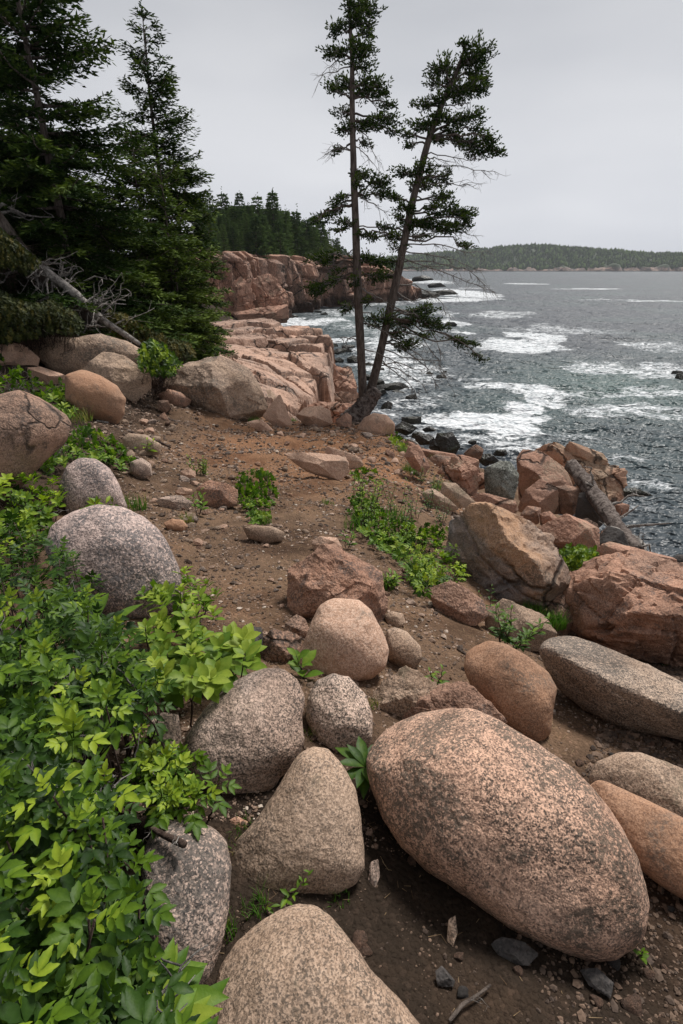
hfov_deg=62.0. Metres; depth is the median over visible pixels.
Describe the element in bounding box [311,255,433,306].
cliff
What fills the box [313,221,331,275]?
spruce tree
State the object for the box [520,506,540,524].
rock
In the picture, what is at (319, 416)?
rock
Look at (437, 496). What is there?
rock
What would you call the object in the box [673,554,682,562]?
rock
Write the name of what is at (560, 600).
rock
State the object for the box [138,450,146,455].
stone
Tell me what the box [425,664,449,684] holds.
weed
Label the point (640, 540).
dead branch
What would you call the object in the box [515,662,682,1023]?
gravel
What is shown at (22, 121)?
spruce tree
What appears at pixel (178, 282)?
spruce tree
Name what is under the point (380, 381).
sea rock
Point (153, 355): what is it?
bush
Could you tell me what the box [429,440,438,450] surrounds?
sea rock
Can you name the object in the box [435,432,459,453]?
sea rock
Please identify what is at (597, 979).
stone
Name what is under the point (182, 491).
rock
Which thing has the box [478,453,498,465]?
sea rock
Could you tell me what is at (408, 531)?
weed
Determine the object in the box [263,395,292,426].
rock
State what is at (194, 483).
stone
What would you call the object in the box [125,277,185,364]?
spruce tree
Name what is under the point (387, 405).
sea rock
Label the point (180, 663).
bush
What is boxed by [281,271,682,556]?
sea water
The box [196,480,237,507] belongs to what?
rock
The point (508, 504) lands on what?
rock
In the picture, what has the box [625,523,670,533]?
dead branch
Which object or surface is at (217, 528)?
stone
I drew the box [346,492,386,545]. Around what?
bush
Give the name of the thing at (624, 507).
rock
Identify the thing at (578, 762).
stone
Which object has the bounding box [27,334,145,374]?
boulder
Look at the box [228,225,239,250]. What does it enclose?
spruce tree
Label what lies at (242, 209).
spruce tree
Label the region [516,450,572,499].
boulder
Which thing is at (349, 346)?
sea rock
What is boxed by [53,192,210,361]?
spruce tree
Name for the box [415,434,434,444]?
sea rock
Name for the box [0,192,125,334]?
fallen tree
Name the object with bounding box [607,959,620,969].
stone
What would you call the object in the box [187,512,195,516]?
stone
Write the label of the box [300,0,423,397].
spruce tree
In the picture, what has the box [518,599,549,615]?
grass tuft
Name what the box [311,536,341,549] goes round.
rock
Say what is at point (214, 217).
spruce tree
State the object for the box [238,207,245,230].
spruce tree
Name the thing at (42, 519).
bush
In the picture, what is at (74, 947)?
rose bush
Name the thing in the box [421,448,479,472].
boulder
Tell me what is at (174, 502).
rock
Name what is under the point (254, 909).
grass tuft
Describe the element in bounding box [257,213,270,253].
spruce tree
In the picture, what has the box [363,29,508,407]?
spruce tree
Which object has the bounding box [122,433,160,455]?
rock
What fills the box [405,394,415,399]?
sea rock
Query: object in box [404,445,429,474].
rock
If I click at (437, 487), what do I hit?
weed
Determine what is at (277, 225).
spruce tree
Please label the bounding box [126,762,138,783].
strap leaf
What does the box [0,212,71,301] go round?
bush
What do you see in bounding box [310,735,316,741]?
stone
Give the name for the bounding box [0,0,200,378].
spruce tree
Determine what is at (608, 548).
boulder
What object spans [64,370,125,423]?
boulder
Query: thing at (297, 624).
rock
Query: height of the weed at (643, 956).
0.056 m
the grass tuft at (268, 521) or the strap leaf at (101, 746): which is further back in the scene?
the grass tuft at (268, 521)
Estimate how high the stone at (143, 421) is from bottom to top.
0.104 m
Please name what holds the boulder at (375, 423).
on the ground
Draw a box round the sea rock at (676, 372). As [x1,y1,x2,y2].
[671,371,682,374]
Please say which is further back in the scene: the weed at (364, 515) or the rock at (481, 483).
the rock at (481, 483)
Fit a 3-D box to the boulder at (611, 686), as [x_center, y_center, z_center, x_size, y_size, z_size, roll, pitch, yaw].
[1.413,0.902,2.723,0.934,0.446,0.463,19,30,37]
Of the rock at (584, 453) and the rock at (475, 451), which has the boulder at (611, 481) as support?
the rock at (584, 453)
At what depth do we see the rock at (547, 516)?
8.15 m
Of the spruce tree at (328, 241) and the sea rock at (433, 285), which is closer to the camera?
the spruce tree at (328, 241)
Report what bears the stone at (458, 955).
on the ground
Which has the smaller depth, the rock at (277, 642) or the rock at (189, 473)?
the rock at (277, 642)
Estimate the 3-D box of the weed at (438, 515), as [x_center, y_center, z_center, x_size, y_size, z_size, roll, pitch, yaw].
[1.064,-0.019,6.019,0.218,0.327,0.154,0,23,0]
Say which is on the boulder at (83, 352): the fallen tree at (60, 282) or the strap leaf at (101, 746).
the fallen tree at (60, 282)
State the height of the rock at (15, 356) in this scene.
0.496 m
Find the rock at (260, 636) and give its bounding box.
[253,626,262,644]
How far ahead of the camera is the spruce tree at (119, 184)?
14.17 m
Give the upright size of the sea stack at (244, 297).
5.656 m
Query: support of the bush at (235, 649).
on the ground
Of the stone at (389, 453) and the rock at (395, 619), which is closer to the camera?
the rock at (395, 619)
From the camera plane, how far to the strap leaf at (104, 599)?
2.08 m
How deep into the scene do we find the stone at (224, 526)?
4.64 m
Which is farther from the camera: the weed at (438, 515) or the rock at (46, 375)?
the rock at (46, 375)
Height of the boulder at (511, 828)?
0.544 m
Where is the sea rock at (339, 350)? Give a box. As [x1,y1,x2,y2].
[334,348,352,353]
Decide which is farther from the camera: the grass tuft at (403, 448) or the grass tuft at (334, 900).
the grass tuft at (403, 448)
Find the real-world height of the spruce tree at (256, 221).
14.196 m
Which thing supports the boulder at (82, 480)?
on the ground
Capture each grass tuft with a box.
[62,406,92,423]
[124,490,148,510]
[178,511,193,523]
[224,906,237,943]
[230,807,251,836]
[241,875,271,919]
[255,516,271,525]
[303,722,315,739]
[320,497,333,504]
[328,888,349,908]
[343,506,367,532]
[368,693,380,709]
[381,501,407,521]
[382,571,393,590]
[394,442,409,452]
[401,462,417,474]
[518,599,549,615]
[545,604,569,631]
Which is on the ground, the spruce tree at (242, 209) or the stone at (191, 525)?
the stone at (191, 525)
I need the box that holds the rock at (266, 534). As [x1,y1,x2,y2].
[243,525,283,543]
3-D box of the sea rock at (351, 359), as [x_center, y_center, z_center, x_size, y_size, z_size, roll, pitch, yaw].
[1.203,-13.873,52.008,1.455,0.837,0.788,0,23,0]
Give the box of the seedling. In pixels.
[287,648,322,678]
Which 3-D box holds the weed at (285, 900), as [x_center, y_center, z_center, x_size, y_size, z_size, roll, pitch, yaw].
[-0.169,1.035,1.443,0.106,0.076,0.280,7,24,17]
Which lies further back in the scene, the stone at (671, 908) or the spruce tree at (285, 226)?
the spruce tree at (285, 226)
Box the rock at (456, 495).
[440,482,474,507]
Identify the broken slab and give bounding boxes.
[284,446,362,480]
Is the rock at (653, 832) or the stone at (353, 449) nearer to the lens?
the rock at (653, 832)
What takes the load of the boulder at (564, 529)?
on the ground
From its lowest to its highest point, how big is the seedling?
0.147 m
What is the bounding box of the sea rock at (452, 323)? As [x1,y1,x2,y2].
[444,322,456,326]
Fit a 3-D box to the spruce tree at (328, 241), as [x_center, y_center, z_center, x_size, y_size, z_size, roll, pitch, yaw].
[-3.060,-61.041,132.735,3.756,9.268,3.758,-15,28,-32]
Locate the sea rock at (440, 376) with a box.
[436,374,446,378]
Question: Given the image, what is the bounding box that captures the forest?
[378,242,682,270]
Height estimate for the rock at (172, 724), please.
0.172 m
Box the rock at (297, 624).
[284,614,308,638]
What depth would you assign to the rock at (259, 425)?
9.56 m
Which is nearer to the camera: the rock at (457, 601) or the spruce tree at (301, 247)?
the rock at (457, 601)
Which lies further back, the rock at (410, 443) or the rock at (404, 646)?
the rock at (410, 443)
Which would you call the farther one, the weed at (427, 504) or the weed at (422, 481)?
the weed at (422, 481)
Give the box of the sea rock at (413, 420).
[401,416,420,423]
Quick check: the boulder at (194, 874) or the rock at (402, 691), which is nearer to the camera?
the boulder at (194, 874)
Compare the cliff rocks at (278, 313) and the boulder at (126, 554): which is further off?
the cliff rocks at (278, 313)
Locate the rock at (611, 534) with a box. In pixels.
[598,526,628,555]
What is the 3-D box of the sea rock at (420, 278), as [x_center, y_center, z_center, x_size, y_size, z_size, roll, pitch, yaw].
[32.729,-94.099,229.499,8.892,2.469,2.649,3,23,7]
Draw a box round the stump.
[336,386,381,422]
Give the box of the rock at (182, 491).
[175,487,192,495]
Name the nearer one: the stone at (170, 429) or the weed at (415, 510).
the weed at (415, 510)
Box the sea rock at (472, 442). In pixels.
[468,440,476,444]
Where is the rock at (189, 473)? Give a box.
[180,468,195,478]
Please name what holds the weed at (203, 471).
on the ground
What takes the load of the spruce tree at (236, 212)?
on the cliff at (289, 274)
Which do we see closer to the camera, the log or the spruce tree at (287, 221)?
the log
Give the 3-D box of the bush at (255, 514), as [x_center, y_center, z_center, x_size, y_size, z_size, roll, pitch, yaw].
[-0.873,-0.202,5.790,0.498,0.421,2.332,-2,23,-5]
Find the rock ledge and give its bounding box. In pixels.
[208,318,357,422]
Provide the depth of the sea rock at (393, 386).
40.24 m
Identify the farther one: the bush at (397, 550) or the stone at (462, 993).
the bush at (397, 550)
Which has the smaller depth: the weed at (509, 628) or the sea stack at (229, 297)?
the weed at (509, 628)
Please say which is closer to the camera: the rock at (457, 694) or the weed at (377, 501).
the rock at (457, 694)
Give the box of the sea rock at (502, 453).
[493,450,506,456]
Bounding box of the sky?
[0,0,682,257]
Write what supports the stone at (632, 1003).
on the ground
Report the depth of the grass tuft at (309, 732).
2.10 m
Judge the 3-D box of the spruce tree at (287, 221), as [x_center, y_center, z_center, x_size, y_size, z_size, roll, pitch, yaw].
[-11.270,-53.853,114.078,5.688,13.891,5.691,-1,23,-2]
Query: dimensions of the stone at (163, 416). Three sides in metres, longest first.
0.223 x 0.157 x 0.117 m
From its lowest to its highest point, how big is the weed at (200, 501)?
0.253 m
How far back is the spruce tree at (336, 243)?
135.61 m
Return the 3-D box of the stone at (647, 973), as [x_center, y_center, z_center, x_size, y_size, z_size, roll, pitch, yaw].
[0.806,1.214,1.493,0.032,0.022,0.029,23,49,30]
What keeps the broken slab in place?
on the ground
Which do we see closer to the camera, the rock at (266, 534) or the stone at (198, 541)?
the stone at (198, 541)
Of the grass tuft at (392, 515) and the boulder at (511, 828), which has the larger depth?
the grass tuft at (392, 515)
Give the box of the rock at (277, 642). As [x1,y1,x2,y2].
[262,629,302,662]
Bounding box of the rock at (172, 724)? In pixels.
[150,712,181,754]
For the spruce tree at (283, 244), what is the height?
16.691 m
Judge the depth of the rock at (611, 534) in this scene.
8.58 m
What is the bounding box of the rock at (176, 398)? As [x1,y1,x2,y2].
[158,389,190,406]
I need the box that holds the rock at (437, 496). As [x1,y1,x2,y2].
[421,488,458,511]
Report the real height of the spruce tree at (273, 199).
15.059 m
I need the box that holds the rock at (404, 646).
[386,627,421,669]
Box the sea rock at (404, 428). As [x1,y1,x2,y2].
[395,421,416,435]
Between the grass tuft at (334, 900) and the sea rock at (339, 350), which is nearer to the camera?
the grass tuft at (334, 900)
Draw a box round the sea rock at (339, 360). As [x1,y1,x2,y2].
[335,357,343,362]
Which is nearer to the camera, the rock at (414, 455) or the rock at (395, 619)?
the rock at (395, 619)
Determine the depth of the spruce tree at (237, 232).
93.40 m
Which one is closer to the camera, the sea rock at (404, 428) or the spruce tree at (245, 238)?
the sea rock at (404, 428)
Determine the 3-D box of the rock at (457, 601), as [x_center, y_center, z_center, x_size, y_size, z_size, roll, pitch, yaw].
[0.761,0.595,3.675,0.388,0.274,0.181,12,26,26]
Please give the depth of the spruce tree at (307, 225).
120.02 m
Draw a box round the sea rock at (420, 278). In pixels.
[412,276,433,281]
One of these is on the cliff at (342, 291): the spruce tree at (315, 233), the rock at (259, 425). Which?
the spruce tree at (315, 233)
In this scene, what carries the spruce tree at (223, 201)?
on the hill
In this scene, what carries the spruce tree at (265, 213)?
on the cliff at (289, 274)
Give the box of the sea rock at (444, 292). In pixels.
[432,290,457,294]
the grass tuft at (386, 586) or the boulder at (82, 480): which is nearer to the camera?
the grass tuft at (386, 586)
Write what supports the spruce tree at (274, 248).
on the cliff at (289, 274)
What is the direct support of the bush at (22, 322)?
on the ground
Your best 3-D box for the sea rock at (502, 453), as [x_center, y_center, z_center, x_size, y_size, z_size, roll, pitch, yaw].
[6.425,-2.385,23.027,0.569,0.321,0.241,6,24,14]
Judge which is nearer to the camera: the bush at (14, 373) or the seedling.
the seedling
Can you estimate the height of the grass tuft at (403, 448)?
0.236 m
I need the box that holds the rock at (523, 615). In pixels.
[484,599,556,651]
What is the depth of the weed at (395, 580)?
3.75 m
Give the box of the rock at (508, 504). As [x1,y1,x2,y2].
[470,493,516,512]
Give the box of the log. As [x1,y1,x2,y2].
[564,459,657,553]
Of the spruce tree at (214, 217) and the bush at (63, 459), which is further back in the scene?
the spruce tree at (214, 217)
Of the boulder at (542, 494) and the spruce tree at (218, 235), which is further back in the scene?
the spruce tree at (218, 235)
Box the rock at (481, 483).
[478,472,484,489]
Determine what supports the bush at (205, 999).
on the ground
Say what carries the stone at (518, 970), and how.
on the ground
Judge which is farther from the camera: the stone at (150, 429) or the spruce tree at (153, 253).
the spruce tree at (153, 253)
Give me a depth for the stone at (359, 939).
1.47 m
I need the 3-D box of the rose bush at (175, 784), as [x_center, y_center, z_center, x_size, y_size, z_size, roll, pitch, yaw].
[-0.510,0.803,1.651,0.481,0.308,0.287,17,28,34]
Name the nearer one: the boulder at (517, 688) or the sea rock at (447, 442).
the boulder at (517, 688)
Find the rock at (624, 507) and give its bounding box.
[614,501,629,515]
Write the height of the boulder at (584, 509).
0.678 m
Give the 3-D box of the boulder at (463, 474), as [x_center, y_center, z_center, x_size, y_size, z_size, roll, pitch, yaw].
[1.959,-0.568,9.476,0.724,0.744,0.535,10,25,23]
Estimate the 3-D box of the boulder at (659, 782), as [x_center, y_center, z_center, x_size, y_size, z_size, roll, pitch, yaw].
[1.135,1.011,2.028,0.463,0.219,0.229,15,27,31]
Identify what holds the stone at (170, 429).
on the ground
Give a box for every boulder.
[0,390,70,501]
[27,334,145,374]
[45,504,182,618]
[58,458,126,513]
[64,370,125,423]
[83,352,151,400]
[141,819,231,983]
[163,356,267,420]
[181,668,304,793]
[210,904,418,1023]
[232,747,364,894]
[287,543,387,622]
[299,598,388,680]
[306,673,372,751]
[357,413,394,434]
[366,708,649,961]
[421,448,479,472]
[437,456,480,495]
[444,502,570,608]
[464,641,556,741]
[484,460,518,499]
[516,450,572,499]
[518,479,557,513]
[536,442,627,502]
[537,514,599,548]
[539,636,682,740]
[554,485,581,514]
[563,549,682,666]
[574,492,603,527]
[589,752,682,816]
[596,542,676,561]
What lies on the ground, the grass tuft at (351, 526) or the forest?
the grass tuft at (351, 526)
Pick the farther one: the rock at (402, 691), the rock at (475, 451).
the rock at (475, 451)
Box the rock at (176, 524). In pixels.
[164,519,187,530]
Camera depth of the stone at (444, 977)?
1.40 m
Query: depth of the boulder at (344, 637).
2.54 m
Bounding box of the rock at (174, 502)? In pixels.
[156,495,192,510]
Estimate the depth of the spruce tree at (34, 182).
11.55 m
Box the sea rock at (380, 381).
[377,379,384,384]
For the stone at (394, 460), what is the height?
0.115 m
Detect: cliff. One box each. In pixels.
[177,251,321,317]
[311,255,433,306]
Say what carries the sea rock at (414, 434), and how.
in the sea water
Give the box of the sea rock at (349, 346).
[342,345,354,347]
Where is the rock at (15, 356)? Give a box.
[0,343,39,365]
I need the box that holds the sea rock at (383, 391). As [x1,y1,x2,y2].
[377,388,385,394]
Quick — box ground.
[0,303,682,1023]
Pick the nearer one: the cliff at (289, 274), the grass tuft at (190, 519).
the grass tuft at (190, 519)
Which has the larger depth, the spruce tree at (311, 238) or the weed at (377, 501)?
the spruce tree at (311, 238)
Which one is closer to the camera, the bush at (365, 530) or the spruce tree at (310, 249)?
the bush at (365, 530)
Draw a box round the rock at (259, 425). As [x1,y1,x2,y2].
[247,420,272,431]
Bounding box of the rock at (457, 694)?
[402,681,506,723]
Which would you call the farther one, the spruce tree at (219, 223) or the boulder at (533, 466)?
the spruce tree at (219, 223)
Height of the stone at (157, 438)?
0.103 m
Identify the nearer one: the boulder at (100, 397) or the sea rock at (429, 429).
the boulder at (100, 397)
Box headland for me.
[394,248,682,271]
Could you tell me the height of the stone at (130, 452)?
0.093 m
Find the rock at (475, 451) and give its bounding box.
[464,444,482,458]
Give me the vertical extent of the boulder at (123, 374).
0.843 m
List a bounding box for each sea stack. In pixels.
[211,288,234,315]
[232,277,255,318]
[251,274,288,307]
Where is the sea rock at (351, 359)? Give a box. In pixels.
[347,356,356,362]
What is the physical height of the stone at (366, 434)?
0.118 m
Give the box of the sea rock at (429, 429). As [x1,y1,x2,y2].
[422,426,435,431]
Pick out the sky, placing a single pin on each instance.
(585, 99)
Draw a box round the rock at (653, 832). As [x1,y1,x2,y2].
[591,780,682,898]
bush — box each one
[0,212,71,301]
[0,290,85,366]
[0,353,45,395]
[0,467,67,552]
[0,511,179,810]
[0,738,218,1023]
[36,377,78,419]
[40,423,135,474]
[80,496,118,508]
[103,309,196,379]
[119,715,241,840]
[134,566,224,727]
[135,337,183,399]
[148,937,229,1023]
[182,621,266,703]
[235,467,279,524]
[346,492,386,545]
[349,466,383,484]
[375,515,415,561]
[387,431,406,447]
[398,520,470,599]
[558,542,599,571]
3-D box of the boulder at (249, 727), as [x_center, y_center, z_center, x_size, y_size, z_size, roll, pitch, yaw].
[-0.326,0.758,1.938,0.402,0.369,0.375,0,23,0]
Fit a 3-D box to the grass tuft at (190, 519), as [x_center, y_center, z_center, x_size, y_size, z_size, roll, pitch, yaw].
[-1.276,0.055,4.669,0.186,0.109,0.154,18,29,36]
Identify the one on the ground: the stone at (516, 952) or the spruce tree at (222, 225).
the stone at (516, 952)
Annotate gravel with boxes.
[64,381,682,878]
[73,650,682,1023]
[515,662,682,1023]
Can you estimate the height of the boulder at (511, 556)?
1.018 m
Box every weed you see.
[134,437,157,451]
[186,455,208,474]
[188,487,208,514]
[258,869,313,922]
[335,736,372,799]
[339,530,357,547]
[350,469,364,503]
[356,478,381,517]
[360,493,377,527]
[363,478,386,508]
[372,506,394,532]
[379,476,407,511]
[383,568,403,586]
[398,497,412,529]
[401,516,417,543]
[404,484,429,517]
[418,468,428,483]
[421,482,434,510]
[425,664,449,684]
[432,471,441,490]
[433,499,451,521]
[478,584,496,608]
[487,603,551,652]
[633,948,648,964]
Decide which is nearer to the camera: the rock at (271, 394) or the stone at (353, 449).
the stone at (353, 449)
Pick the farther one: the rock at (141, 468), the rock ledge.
the rock ledge
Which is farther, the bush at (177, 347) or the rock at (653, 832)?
the bush at (177, 347)
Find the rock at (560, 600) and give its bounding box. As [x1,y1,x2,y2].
[547,593,572,634]
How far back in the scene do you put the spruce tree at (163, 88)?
14.82 m
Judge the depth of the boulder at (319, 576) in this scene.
3.12 m
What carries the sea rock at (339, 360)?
in the sea water
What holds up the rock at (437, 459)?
on the ground
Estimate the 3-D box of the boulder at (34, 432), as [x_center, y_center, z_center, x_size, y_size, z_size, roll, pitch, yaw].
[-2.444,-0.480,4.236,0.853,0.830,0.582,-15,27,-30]
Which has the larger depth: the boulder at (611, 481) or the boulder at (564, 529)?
the boulder at (611, 481)
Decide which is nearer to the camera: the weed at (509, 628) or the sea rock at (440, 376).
the weed at (509, 628)
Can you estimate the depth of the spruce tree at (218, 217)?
94.73 m
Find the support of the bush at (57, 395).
on the ground
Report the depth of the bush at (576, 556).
5.65 m
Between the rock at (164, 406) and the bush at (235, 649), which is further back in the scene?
the rock at (164, 406)
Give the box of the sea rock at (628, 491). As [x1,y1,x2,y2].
[623,488,652,496]
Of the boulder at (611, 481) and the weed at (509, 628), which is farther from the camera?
the boulder at (611, 481)
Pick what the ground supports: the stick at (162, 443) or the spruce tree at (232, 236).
the stick at (162, 443)
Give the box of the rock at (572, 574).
[569,570,575,577]
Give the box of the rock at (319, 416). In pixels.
[296,406,332,426]
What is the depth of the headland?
1474.30 m
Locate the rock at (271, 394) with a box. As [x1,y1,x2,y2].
[266,390,275,401]
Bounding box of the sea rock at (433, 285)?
[427,283,445,287]
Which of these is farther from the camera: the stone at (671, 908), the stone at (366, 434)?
the stone at (366, 434)
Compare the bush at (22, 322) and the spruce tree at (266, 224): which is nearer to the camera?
the bush at (22, 322)
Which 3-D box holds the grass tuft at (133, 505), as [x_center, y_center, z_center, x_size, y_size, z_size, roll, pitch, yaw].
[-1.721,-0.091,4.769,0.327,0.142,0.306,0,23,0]
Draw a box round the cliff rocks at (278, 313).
[233,304,288,322]
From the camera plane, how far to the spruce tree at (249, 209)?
103.82 m
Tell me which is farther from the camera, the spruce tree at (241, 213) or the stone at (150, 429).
the spruce tree at (241, 213)
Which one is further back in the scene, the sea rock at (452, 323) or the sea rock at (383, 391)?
the sea rock at (452, 323)
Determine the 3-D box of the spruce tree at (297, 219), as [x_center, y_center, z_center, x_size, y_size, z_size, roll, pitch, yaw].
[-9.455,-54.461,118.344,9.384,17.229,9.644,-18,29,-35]
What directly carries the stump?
on the ground
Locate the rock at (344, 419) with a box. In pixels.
[336,413,351,427]
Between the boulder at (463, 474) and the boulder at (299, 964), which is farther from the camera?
the boulder at (463, 474)
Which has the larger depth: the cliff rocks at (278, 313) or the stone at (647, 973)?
the cliff rocks at (278, 313)
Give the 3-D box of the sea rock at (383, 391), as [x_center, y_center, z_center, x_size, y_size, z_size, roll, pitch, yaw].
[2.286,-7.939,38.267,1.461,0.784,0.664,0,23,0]
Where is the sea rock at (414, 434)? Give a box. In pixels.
[411,432,423,438]
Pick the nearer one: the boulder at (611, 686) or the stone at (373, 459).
the boulder at (611, 686)
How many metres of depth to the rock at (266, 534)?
4.39 m
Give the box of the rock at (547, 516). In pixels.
[539,511,556,524]
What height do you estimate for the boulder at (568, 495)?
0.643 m
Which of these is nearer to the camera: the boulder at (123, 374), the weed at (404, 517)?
the weed at (404, 517)
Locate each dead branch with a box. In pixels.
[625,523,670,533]
[633,533,647,550]
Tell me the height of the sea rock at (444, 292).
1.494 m
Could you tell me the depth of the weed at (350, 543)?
4.47 m
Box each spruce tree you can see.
[0,0,168,346]
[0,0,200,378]
[0,91,122,282]
[0,137,111,301]
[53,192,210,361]
[77,179,137,288]
[96,120,225,359]
[107,0,232,356]
[124,153,227,361]
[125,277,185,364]
[146,136,237,355]
[156,242,218,360]
[200,210,222,251]
[211,216,219,240]
[213,224,222,249]
[215,215,226,248]
[215,216,224,240]
[216,186,230,210]
[218,220,230,250]
[219,212,234,250]
[227,206,241,240]
[228,220,244,250]
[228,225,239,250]
[230,202,242,240]
[234,192,246,231]
[237,205,248,230]
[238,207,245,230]
[241,208,253,252]
[244,202,253,230]
[244,227,254,254]
[246,213,268,258]
[251,192,271,232]
[251,226,272,258]
[255,209,269,254]
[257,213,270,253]
[263,210,272,228]
[264,189,287,245]
[265,228,287,289]
[273,219,285,253]
[274,226,293,260]
[278,218,294,255]
[280,210,294,253]
[289,222,302,256]
[290,203,312,256]
[298,236,306,253]
[299,234,314,256]
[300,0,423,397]
[301,219,315,258]
[303,231,315,256]
[305,214,332,287]
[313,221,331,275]
[324,231,332,254]
[334,237,341,254]
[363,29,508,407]
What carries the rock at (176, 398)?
on the ground
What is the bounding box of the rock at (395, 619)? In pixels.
[385,611,405,627]
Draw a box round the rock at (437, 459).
[429,454,450,467]
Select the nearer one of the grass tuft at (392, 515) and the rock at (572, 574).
the rock at (572, 574)
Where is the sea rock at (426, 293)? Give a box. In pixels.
[422,291,439,297]
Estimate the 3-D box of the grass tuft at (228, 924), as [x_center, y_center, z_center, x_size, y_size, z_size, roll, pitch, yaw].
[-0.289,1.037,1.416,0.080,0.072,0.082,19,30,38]
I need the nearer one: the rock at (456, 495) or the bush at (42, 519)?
the bush at (42, 519)
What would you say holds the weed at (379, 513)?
on the ground
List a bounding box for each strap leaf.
[89,593,108,626]
[89,737,109,779]
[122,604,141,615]
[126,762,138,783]
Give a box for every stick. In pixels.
[123,427,170,447]
[143,825,186,848]
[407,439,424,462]
[448,984,490,1022]
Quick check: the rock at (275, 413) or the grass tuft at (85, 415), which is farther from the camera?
the rock at (275, 413)
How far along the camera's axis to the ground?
2.10 m
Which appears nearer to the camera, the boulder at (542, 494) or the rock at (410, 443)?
the rock at (410, 443)
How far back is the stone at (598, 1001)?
1.40 m
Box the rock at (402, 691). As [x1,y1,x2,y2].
[373,665,436,716]
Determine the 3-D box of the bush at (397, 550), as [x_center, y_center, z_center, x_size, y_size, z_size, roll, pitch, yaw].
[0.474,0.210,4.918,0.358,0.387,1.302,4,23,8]
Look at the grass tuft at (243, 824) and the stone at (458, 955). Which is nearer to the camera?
the stone at (458, 955)
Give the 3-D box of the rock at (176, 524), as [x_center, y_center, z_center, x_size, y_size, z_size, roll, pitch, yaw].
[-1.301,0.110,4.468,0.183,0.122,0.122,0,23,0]
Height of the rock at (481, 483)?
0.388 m
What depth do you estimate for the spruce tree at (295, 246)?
116.21 m
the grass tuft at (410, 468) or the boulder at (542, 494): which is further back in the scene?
the boulder at (542, 494)
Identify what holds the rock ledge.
on the ground
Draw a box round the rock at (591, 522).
[582,518,597,526]
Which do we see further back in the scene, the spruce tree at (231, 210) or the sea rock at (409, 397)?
the spruce tree at (231, 210)
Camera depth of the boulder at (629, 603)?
4.11 m
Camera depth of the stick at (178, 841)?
1.41 m
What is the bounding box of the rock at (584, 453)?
[564,441,608,465]
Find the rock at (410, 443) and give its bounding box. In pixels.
[404,440,415,445]
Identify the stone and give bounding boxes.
[126,450,134,457]
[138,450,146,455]
[139,419,148,425]
[144,427,154,433]
[148,419,156,423]
[151,436,160,440]
[159,412,168,420]
[166,426,173,431]
[179,475,189,481]
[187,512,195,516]
[187,522,195,527]
[190,481,198,485]
[193,538,202,545]
[212,526,220,530]
[219,524,227,528]
[230,816,247,827]
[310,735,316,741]
[348,447,357,452]
[351,930,367,950]
[360,943,372,956]
[361,432,372,437]
[366,457,375,462]
[368,859,379,886]
[385,449,394,457]
[391,458,398,463]
[435,966,454,986]
[447,915,457,945]
[454,952,463,960]
[457,985,468,998]
[491,937,537,965]
[513,965,522,976]
[575,759,583,766]
[580,968,613,997]
[589,994,603,1008]
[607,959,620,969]
[620,993,642,1016]
[642,968,655,979]
[660,963,668,971]
[667,905,674,911]
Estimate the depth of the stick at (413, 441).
8.25 m
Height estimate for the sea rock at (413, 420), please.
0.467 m
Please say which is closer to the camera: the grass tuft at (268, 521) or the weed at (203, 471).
the grass tuft at (268, 521)
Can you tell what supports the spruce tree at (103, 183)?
on the ground
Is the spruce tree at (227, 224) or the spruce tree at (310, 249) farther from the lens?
the spruce tree at (310, 249)
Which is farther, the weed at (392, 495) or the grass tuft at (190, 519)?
the weed at (392, 495)
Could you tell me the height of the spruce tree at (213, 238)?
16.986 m
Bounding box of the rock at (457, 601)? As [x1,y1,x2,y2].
[429,581,487,625]
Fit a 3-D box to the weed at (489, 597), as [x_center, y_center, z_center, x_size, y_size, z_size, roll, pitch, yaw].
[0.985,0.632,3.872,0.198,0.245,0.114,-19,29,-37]
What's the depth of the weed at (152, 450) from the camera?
6.48 m
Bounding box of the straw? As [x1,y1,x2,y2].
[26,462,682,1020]
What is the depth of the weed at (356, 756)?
1.91 m
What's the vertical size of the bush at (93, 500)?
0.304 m
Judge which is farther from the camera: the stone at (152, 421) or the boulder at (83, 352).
the boulder at (83, 352)
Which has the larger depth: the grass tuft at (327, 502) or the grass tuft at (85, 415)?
the grass tuft at (85, 415)
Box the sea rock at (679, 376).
[675,373,682,379]
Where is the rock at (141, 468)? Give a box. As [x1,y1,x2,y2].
[129,458,151,479]
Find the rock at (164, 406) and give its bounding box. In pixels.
[158,400,171,413]
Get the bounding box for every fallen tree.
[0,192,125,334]
[8,245,153,345]
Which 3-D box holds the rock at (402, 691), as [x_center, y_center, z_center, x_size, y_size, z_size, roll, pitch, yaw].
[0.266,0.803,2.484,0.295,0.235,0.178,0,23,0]
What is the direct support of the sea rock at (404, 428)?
in the sea water
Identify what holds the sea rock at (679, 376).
in the sea water
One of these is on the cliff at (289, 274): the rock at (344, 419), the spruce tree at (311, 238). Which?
the spruce tree at (311, 238)
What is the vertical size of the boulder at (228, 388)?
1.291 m
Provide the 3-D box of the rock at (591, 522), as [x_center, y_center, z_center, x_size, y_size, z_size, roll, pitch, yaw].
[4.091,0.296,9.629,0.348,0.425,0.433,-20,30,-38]
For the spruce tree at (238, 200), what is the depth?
105.50 m
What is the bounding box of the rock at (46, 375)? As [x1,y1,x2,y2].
[27,366,64,384]
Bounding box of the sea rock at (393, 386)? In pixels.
[376,382,409,390]
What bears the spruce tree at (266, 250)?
on the ground
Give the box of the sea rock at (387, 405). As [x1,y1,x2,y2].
[381,401,392,408]

